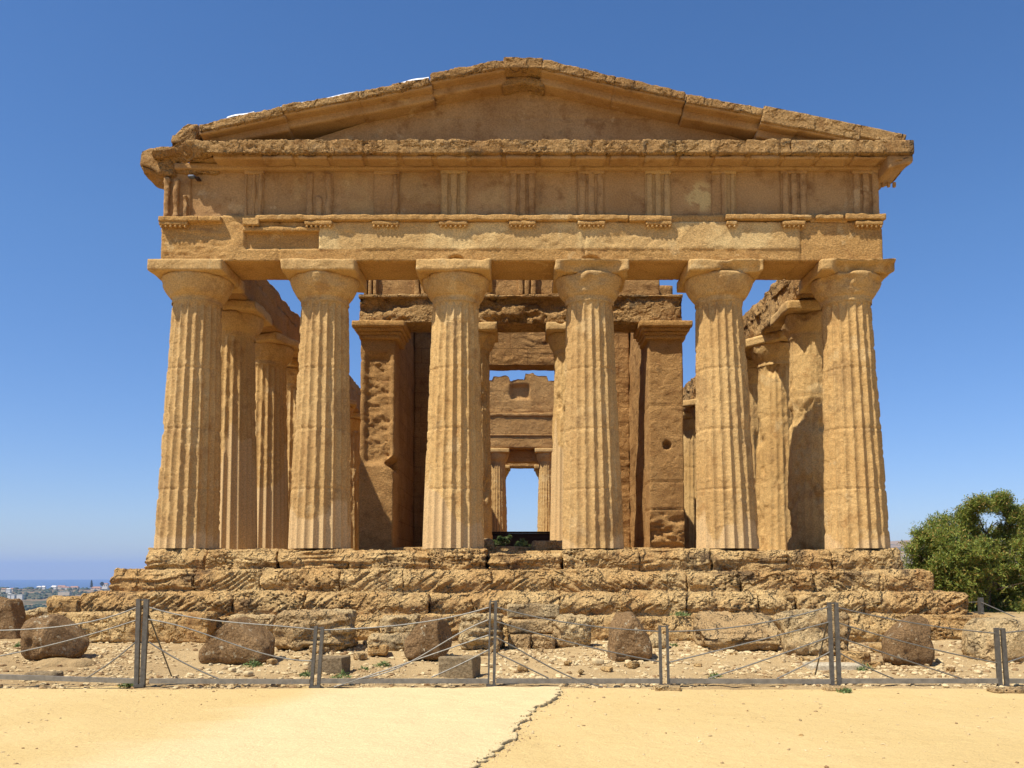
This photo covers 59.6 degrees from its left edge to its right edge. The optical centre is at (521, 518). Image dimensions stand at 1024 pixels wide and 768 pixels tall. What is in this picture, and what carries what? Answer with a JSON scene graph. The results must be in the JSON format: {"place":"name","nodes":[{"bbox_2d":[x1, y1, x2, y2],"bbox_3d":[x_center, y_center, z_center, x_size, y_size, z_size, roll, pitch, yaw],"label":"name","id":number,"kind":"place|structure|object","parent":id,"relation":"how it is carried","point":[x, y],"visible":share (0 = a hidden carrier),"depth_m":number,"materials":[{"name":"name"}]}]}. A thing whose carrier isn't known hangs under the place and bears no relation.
{"place":"outdoors","nodes":[
{"label":"outdoors","id":0,"kind":"place"},
{"bbox_2d":[0,579,110,589],"bbox_3d":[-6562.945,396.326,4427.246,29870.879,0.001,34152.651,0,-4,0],"label":"sea","id":1,"kind":"structure","parent":0,"point":[22,584],"depth_m":11334.97,"materials":[{"name":"blue liquid"}]},
{"bbox_2d":[0,540,1017,609],"bbox_3d":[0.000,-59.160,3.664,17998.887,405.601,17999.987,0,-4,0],"label":"hills","id":2,"kind":"structure","parent":0,"point":[31,601],"depth_m":2540.63,"materials":[{"name":"green plant"}]},
{"bbox_2d":[17,594,23,599],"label":"greenhouse","id":3,"kind":"object","parent":2,"relation":"on","point":[20,596],"visible":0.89,"depth_m":1494.79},
{"bbox_2d":[0,587,109,610],"bbox_3d":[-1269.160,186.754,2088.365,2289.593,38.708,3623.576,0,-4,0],"label":"woodland","id":4,"kind":"object","parent":2,"relation":"on","point":[35,606],"visible":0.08,"depth_m":2532.01,"materials":[{"name":"green plant"}]},
{"bbox_2d":[58,592,71,594],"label":"greenhouse","id":5,"kind":"object","parent":2,"relation":"on","point":[64,593],"visible":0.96,"depth_m":2192.81,"materials":[{"name":"white plastic"}]},
{"bbox_2d":[102,583,108,588],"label":"house","id":6,"kind":"structure","parent":2,"relation":"on","point":[105,586],"depth_m":2892.12,"materials":[{"name":"concrete"}]},
{"bbox_2d":[0,686,1023,767],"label":"sand path","id":7,"kind":"structure","parent":0,"point":[607,742],"depth_m":9.30,"materials":[{"name":"beige sand"}]},
{"bbox_2d":[118,683,132,687],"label":"weed","id":8,"kind":"object","parent":7,"relation":"on","point":[127,685],"visible":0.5,"depth_m":12.57,"materials":[{"name":"green plant"}]},
{"bbox_2d":[0,686,562,767],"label":"packed sand layer","id":9,"kind":"object","parent":7,"relation":"on","point":[401,727],"visible":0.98,"depth_m":8.79,"materials":[{"name":"beige sand"}]},
{"bbox_2d":[0,688,1018,767],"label":"sand grit","id":10,"kind":"object","parent":7,"relation":"on","point":[825,766],"visible":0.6,"depth_m":9.49,"materials":[{"name":"beige sand"}]},
{"bbox_2d":[471,689,569,766],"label":"crack crumbs","id":11,"kind":"object","parent":7,"relation":"on","point":[528,725],"visible":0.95,"depth_m":8.87,"materials":[{"name":"beige sand"}]},
{"bbox_2d":[653,684,680,690],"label":"flat stone","id":12,"kind":"object","parent":7,"relation":"on","point":[667,687],"visible":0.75,"depth_m":12.06,"materials":[{"name":"beige stone"}]},
{"bbox_2d":[822,685,846,690],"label":"flat stone","id":13,"kind":"object","parent":7,"relation":"on","point":[829,688],"visible":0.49,"depth_m":12.10,"materials":[{"name":"beige stone"}]},
{"bbox_2d":[835,687,851,692],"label":"weed","id":14,"kind":"object","parent":7,"relation":"on","point":[844,690],"visible":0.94,"depth_m":11.90,"materials":[{"name":"green plant"}]},
{"bbox_2d":[986,686,1023,693],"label":"flat stone","id":15,"kind":"object","parent":7,"relation":"on","point":[1009,689],"visible":0.67,"depth_m":11.81,"materials":[{"name":"beige stone"}]},
{"bbox_2d":[0,611,1023,689],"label":"stony ground","id":16,"kind":"structure","parent":0,"point":[180,668],"depth_m":14.38,"materials":[{"name":"beige gravel"}]},
{"bbox_2d":[0,596,25,638],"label":"boulder","id":17,"kind":"object","parent":16,"relation":"on","point":[12,614],"visible":0.85,"depth_m":19.05,"materials":[{"name":"brown stone"}]},
{"bbox_2d":[25,612,40,620],"bbox_3d":[-14.041,2.757,24.513,1.358,0.373,1.568,0,-4,0],"label":"rock ledge","id":18,"kind":"object","parent":16,"relation":"on","point":[32,614],"visible":0.09,"depth_m":24.71,"materials":[{"name":"stone"}]},
{"bbox_2d":[27,607,47,614],"bbox_3d":[-13.199,2.769,25.657,1.443,0.490,1.610,0,-4,0],"label":"rock ledge","id":19,"kind":"object","parent":16,"relation":"on","point":[42,610],"visible":0.1,"depth_m":24.93,"materials":[{"name":"stone"}]},
{"bbox_2d":[24,671,63,680],"bbox_3d":[-7.025,2.330,13.162,0.511,0.193,0.370,0,-4,0],"label":"flat stone","id":20,"kind":"object","parent":16,"relation":"on","point":[51,673],"visible":0.52,"depth_m":13.03,"materials":[{"name":"beige stone"}]},
{"bbox_2d":[20,614,89,660],"bbox_3d":[-8.086,2.070,15.408,1.074,0.833,0.827,-1,-4,10],"label":"boulder","id":21,"kind":"object","parent":16,"relation":"on","point":[75,648],"visible":0.94,"depth_m":15.14,"materials":[{"name":"brown stone"}]},
{"bbox_2d":[32,658,95,666],"bbox_3d":[-7.581,2.530,14.817,1.041,0.458,0.666,0,-4,0],"label":"sand mound","id":22,"kind":"object","parent":16,"relation":"on","point":[68,662],"visible":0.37,"depth_m":14.60,"materials":[{"name":"soil"}]},
{"bbox_2d":[52,610,151,642],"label":"stone block","id":23,"kind":"structure","parent":16,"relation":"on","point":[125,633],"depth_m":17.80,"materials":[{"name":"beige stone"}]},
{"bbox_2d":[148,611,217,642],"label":"stone block","id":24,"kind":"structure","parent":16,"relation":"on","point":[167,633],"depth_m":17.89,"materials":[{"name":"beige stone"}]},
{"bbox_2d":[228,667,235,671],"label":"stone","id":25,"kind":"object","parent":16,"relation":"on","point":[232,669],"visible":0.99,"depth_m":14.00,"materials":[{"name":"beige stone"}]},
{"bbox_2d":[198,616,274,664],"bbox_3d":[-4.817,2.082,15.187,1.209,0.804,0.855,0,-4,0],"label":"boulder","id":26,"kind":"object","parent":16,"relation":"on","point":[258,638],"visible":0.92,"depth_m":14.80,"materials":[{"name":"brown stone"}]},
{"bbox_2d":[243,671,253,676],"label":"stone","id":27,"kind":"object","parent":16,"relation":"on","point":[248,673],"visible":1,"depth_m":13.57,"materials":[{"name":"beige stone"}]},
{"bbox_2d":[241,659,263,666],"bbox_3d":[-4.414,2.357,14.660,0.358,0.140,0.292,-2,-4,34],"label":"weed","id":28,"kind":"object","parent":16,"relation":"on","point":[255,663],"visible":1,"depth_m":14.66,"materials":[{"name":"green plant"}]},
{"bbox_2d":[229,614,276,635],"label":"stone block","id":29,"kind":"structure","parent":16,"relation":"on","point":[268,619],"depth_m":17.60,"materials":[{"name":"beige stone"}]},
{"bbox_2d":[267,659,277,664],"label":"broken stone","id":30,"kind":"object","parent":16,"relation":"on","point":[272,661],"visible":0.89,"depth_m":14.74,"materials":[{"name":"brown stone"}]},
{"bbox_2d":[299,670,310,676],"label":"weed","id":31,"kind":"object","parent":16,"relation":"on","point":[305,673],"visible":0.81,"depth_m":13.50,"materials":[{"name":"green plant"}]},
{"bbox_2d":[273,608,357,650],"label":"stone block","id":32,"kind":"structure","parent":16,"relation":"on","point":[292,639],"depth_m":16.29,"materials":[{"name":"beige stone"}]},
{"bbox_2d":[309,645,329,653],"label":"broken stone","id":33,"kind":"object","parent":16,"relation":"on","point":[326,649],"visible":0.52,"depth_m":15.94,"materials":[{"name":"beige stone"}]},
{"bbox_2d":[308,655,350,674],"bbox_3d":[-2.961,2.286,13.769,0.558,0.328,0.394,0,-4,8],"label":"stone block","id":34,"kind":"object","parent":16,"relation":"on","point":[334,664],"depth_m":13.59,"materials":[{"name":"beige stone"}]},
{"bbox_2d":[330,669,350,677],"bbox_3d":[-2.700,2.321,13.347,0.510,0.160,0.394,3,-5,-40],"label":"weed","id":35,"kind":"object","parent":16,"relation":"on","point":[339,675],"visible":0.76,"depth_m":13.33,"materials":[{"name":"green plant"}]},
{"bbox_2d":[353,653,366,659],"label":"broken stone","id":36,"kind":"object","parent":16,"relation":"on","point":[359,656],"visible":1,"depth_m":15.38,"materials":[{"name":"beige stone"}]},
{"bbox_2d":[368,644,388,655],"bbox_3d":[-2.550,2.341,15.925,0.361,0.215,0.506,0,-4,-5],"label":"broken stone","id":37,"kind":"object","parent":16,"relation":"on","point":[376,650],"visible":1,"depth_m":15.69,"materials":[{"name":"beige stone"}]},
{"bbox_2d":[372,661,390,666],"bbox_3d":[-2.230,2.363,14.585,0.344,0.129,0.358,-3,-5,40],"label":"weed","id":38,"kind":"object","parent":16,"relation":"on","point":[382,664],"visible":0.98,"depth_m":14.57,"materials":[{"name":"green plant"}]},
{"bbox_2d":[368,632,410,650],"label":"stone block","id":39,"kind":"structure","parent":16,"relation":"on","point":[394,641],"depth_m":16.32,"materials":[{"name":"beige stone"}]},
{"bbox_2d":[379,613,420,633],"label":"stone block","id":40,"kind":"structure","parent":39,"relation":"on","point":[386,620],"depth_m":16.79,"materials":[{"name":"beige stone"}]},
{"bbox_2d":[404,616,452,660],"bbox_3d":[-1.634,2.094,15.557,0.840,0.781,0.644,0,-4,0],"label":"boulder","id":41,"kind":"object","parent":16,"relation":"on","point":[422,638],"visible":0.89,"depth_m":15.29,"materials":[{"name":"brown stone"}]},
{"bbox_2d":[438,655,480,677],"bbox_3d":[-0.953,2.279,13.723,0.575,0.340,0.404,-1,-4,14],"label":"stone block","id":42,"kind":"object","parent":16,"relation":"on","point":[470,669],"depth_m":13.55,"materials":[{"name":"beige stone"}]},
{"bbox_2d":[458,612,504,649],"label":"stone block","id":43,"kind":"structure","parent":16,"relation":"on","point":[476,631],"depth_m":16.51,"materials":[{"name":"beige stone"}]},
{"bbox_2d":[478,650,487,655],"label":"broken stone","id":44,"kind":"object","parent":16,"relation":"on","point":[483,654],"visible":0.71,"depth_m":15.85,"materials":[{"name":"beige stone"}]},
{"bbox_2d":[0,599,1023,687],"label":"cable fence","id":45,"kind":"object","parent":16,"relation":"on","point":[138,679],"visible":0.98,"depth_m":12.48,"materials":[{"name":"grey metal"}]},
{"bbox_2d":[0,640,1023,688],"bbox_3d":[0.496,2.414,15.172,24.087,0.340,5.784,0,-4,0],"label":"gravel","id":46,"kind":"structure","parent":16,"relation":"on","point":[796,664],"depth_m":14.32,"materials":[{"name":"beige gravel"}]},
{"bbox_2d":[508,633,530,649],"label":"stone block","id":47,"kind":"structure","parent":16,"relation":"on","point":[522,641],"depth_m":16.80,"materials":[{"name":"beige stone"}]},
{"bbox_2d":[517,665,527,671],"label":"broken stone","id":48,"kind":"object","parent":16,"relation":"on","point":[520,668],"visible":0.87,"depth_m":14.09,"materials":[{"name":"brown stone"}]},
{"bbox_2d":[531,633,555,648],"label":"stone block","id":49,"kind":"structure","parent":16,"relation":"on","point":[539,641],"depth_m":16.80,"materials":[{"name":"beige stone"}]},
{"bbox_2d":[507,619,553,633],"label":"stone slab","id":50,"kind":"structure","parent":49,"relation":"on","point":[542,626],"depth_m":17.02,"materials":[{"name":"beige stone"}]},
{"bbox_2d":[564,660,571,665],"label":"broken stone","id":51,"kind":"object","parent":16,"relation":"on","point":[568,663],"visible":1,"depth_m":14.70,"materials":[{"name":"beige stone"}]},
{"bbox_2d":[553,613,592,647],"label":"stone block","id":52,"kind":"structure","parent":16,"relation":"on","point":[578,634],"depth_m":16.83,"materials":[{"name":"beige stone"}]},
{"bbox_2d":[592,658,603,664],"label":"stone","id":53,"kind":"object","parent":16,"relation":"on","point":[597,661],"visible":1,"depth_m":14.72,"materials":[{"name":"beige stone"}]},
{"bbox_2d":[601,666,612,671],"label":"broken stone","id":54,"kind":"object","parent":16,"relation":"on","point":[606,668],"visible":1,"depth_m":14.14,"materials":[{"name":"beige stone"}]},
{"bbox_2d":[607,611,652,661],"bbox_3d":[1.845,2.040,15.328,0.749,0.878,0.628,0,-4,0],"label":"boulder","id":55,"kind":"object","parent":16,"relation":"on","point":[634,643],"visible":0.87,"depth_m":15.07,"materials":[{"name":"brown stone"}]},
{"bbox_2d":[627,661,639,668],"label":"broken stone","id":56,"kind":"object","parent":16,"relation":"on","point":[633,664],"visible":1,"depth_m":14.45,"materials":[{"name":"beige stone"}]},
{"bbox_2d":[649,633,665,648],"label":"stone block","id":57,"kind":"structure","parent":16,"relation":"on","point":[653,637],"depth_m":16.59,"materials":[{"name":"beige stone"}]},
{"bbox_2d":[694,663,701,666],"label":"stone","id":58,"kind":"object","parent":16,"relation":"on","point":[697,664],"visible":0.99,"depth_m":14.48,"materials":[{"name":"beige stone"}]},
{"bbox_2d":[707,671,721,678],"bbox_3d":[2.907,2.347,13.432,0.296,0.114,0.225,2,-4,-25],"label":"weed","id":59,"kind":"object","parent":16,"relation":"on","point":[712,674],"visible":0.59,"depth_m":13.42,"materials":[{"name":"green plant"}]},
{"bbox_2d":[693,611,780,650],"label":"stone block","id":60,"kind":"structure","parent":16,"relation":"on","point":[714,640],"depth_m":16.52,"materials":[{"name":"beige stone"}]},
{"bbox_2d":[798,657,809,660],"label":"broken stone","id":61,"kind":"object","parent":16,"relation":"on","point":[804,659],"visible":0.56,"depth_m":14.99,"materials":[{"name":"beige stone"}]},
{"bbox_2d":[773,608,850,655],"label":"stone block","id":62,"kind":"structure","parent":16,"relation":"on","point":[794,640],"depth_m":15.66,"materials":[{"name":"beige stone"}]},
{"bbox_2d":[802,662,863,670],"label":"concrete slab","id":63,"kind":"structure","parent":16,"relation":"on","point":[844,666],"depth_m":14.16,"materials":[{"name":"beige concrete"}]},
{"bbox_2d":[841,650,870,663],"bbox_3d":[5.483,2.306,14.687,0.368,0.264,0.428,3,-5,-43],"label":"broken stone","id":64,"kind":"object","parent":16,"relation":"on","point":[861,657],"visible":0.62,"depth_m":14.54,"materials":[{"name":"beige stone"}]},
{"bbox_2d":[857,662,872,670],"bbox_3d":[5.434,2.337,14.110,0.310,0.169,0.282,0,-4,0],"label":"weed","id":65,"kind":"object","parent":16,"relation":"on","point":[862,669],"visible":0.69,"depth_m":14.07,"materials":[{"name":"green plant"}]},
{"bbox_2d":[865,661,884,666],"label":"broken stone","id":66,"kind":"object","parent":16,"relation":"on","point":[877,663],"visible":0.65,"depth_m":14.33,"materials":[{"name":"beige stone"}]},
{"bbox_2d":[869,643,881,652],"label":"broken stone","id":67,"kind":"object","parent":16,"relation":"on","point":[877,646],"visible":0.58,"depth_m":16.26,"materials":[{"name":"beige stone"}]},
{"bbox_2d":[881,615,934,665],"bbox_3d":[6.404,2.038,14.840,0.775,0.878,0.633,0,-4,0],"label":"boulder","id":68,"kind":"object","parent":16,"relation":"on","point":[917,634],"visible":0.88,"depth_m":14.60,"materials":[{"name":"brown stone"}]},
{"bbox_2d":[946,667,954,671],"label":"stone","id":69,"kind":"object","parent":16,"relation":"on","point":[950,669],"visible":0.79,"depth_m":14.00,"materials":[{"name":"brown stone"}]},
{"bbox_2d":[973,670,982,673],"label":"stone","id":70,"kind":"object","parent":16,"relation":"on","point":[977,671],"visible":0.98,"depth_m":13.74,"materials":[{"name":"beige stone"}]},
{"bbox_2d":[969,598,1014,616],"bbox_3d":[10.835,2.465,21.000,0.263,1.192,3.663,0,-4,-1],"label":"cable fence","id":71,"kind":"object","parent":16,"relation":"on","point":[981,603],"visible":0.27,"depth_m":21.19,"materials":[{"name":"grey metal"}]},
{"bbox_2d":[961,617,1023,662],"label":"boulder","id":72,"kind":"object","parent":16,"relation":"on","point":[978,645],"visible":0.77,"depth_m":15.21,"materials":[{"name":"stone"}]},
{"bbox_2d":[0,0,1023,579],"label":"sky","id":73,"kind":"structure","parent":0,"point":[87,87],"materials":[{"name":"blue"}]},
{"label":"temple terrace ground","id":74,"kind":"structure","parent":0,"visible":0},
{"bbox_2d":[80,57,992,642],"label":"greek temple","id":75,"kind":"structure","parent":74,"relation":"on","point":[464,229],"depth_m":20.30,"materials":[{"name":"stone"}]},
{"bbox_2d":[46,595,80,614],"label":"stone block","id":76,"kind":"structure","parent":75,"relation":"on","point":[56,603],"depth_m":18.77,"materials":[{"name":"beige stone"}]},
{"bbox_2d":[188,175,200,180],"bbox_3d":[-7.448,-7.752,20.338,0.248,0.080,0.198,0,-4,0],"label":"floodlight","id":77,"kind":"object","parent":75,"relation":"attached to","point":[194,177],"visible":1,"depth_m":20.28,"materials":[{"name":"grey metal"}]},
{"bbox_2d":[484,538,493,550],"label":"stone block","id":78,"kind":"structure","parent":75,"relation":"on","point":[489,544],"depth_m":21.74,"materials":[{"name":"brown stone"}]},
{"bbox_2d":[493,534,530,546],"bbox_3d":[-0.452,0.652,24.356,1.760,0.475,0.634,0,-4,0],"label":"weed","id":79,"kind":"object","parent":75,"relation":"on","point":[499,540],"visible":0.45,"depth_m":24.36,"materials":[{"name":"green plant"}]},
{"bbox_2d":[492,531,549,546],"bbox_3d":[0.000,0.767,28.788,3.832,0.689,0.134,0,-4,0],"label":"timber barrier","id":80,"kind":"object","parent":75,"relation":"on","point":[529,536],"visible":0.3,"depth_m":28.75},
{"bbox_2d":[515,538,529,546],"bbox_3d":[0.042,0.693,24.000,0.851,0.350,0.608,0,-4,0],"label":"weed","id":81,"kind":"object","parent":75,"relation":"on","point":[522,541],"visible":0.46,"depth_m":23.97,"materials":[{"name":"green plant"}]},
{"bbox_2d":[507,603,559,618],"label":"stone slab","id":82,"kind":"structure","parent":75,"relation":"on","point":[548,611],"depth_m":17.90,"materials":[{"name":"beige stone"}]},
{"bbox_2d":[531,540,564,550],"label":"stone block","id":83,"kind":"structure","parent":75,"relation":"on","point":[546,545],"depth_m":21.76,"materials":[{"name":"brown stone"}]},
{"bbox_2d":[670,611,690,615],"bbox_3d":[3.304,1.949,18.472,0.383,0.117,0.527,1,-4,-11],"label":"weed","id":84,"kind":"object","parent":75,"relation":"on","point":[680,613],"visible":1,"depth_m":18.38,"materials":[{"name":"green plant"}]},
{"bbox_2d":[898,488,1023,613],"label":"leafy tree","id":85,"kind":"object","parent":74,"relation":"on","point":[960,552],"visible":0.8,"depth_m":33.10,"materials":[{"name":"green plant"}]}
]}

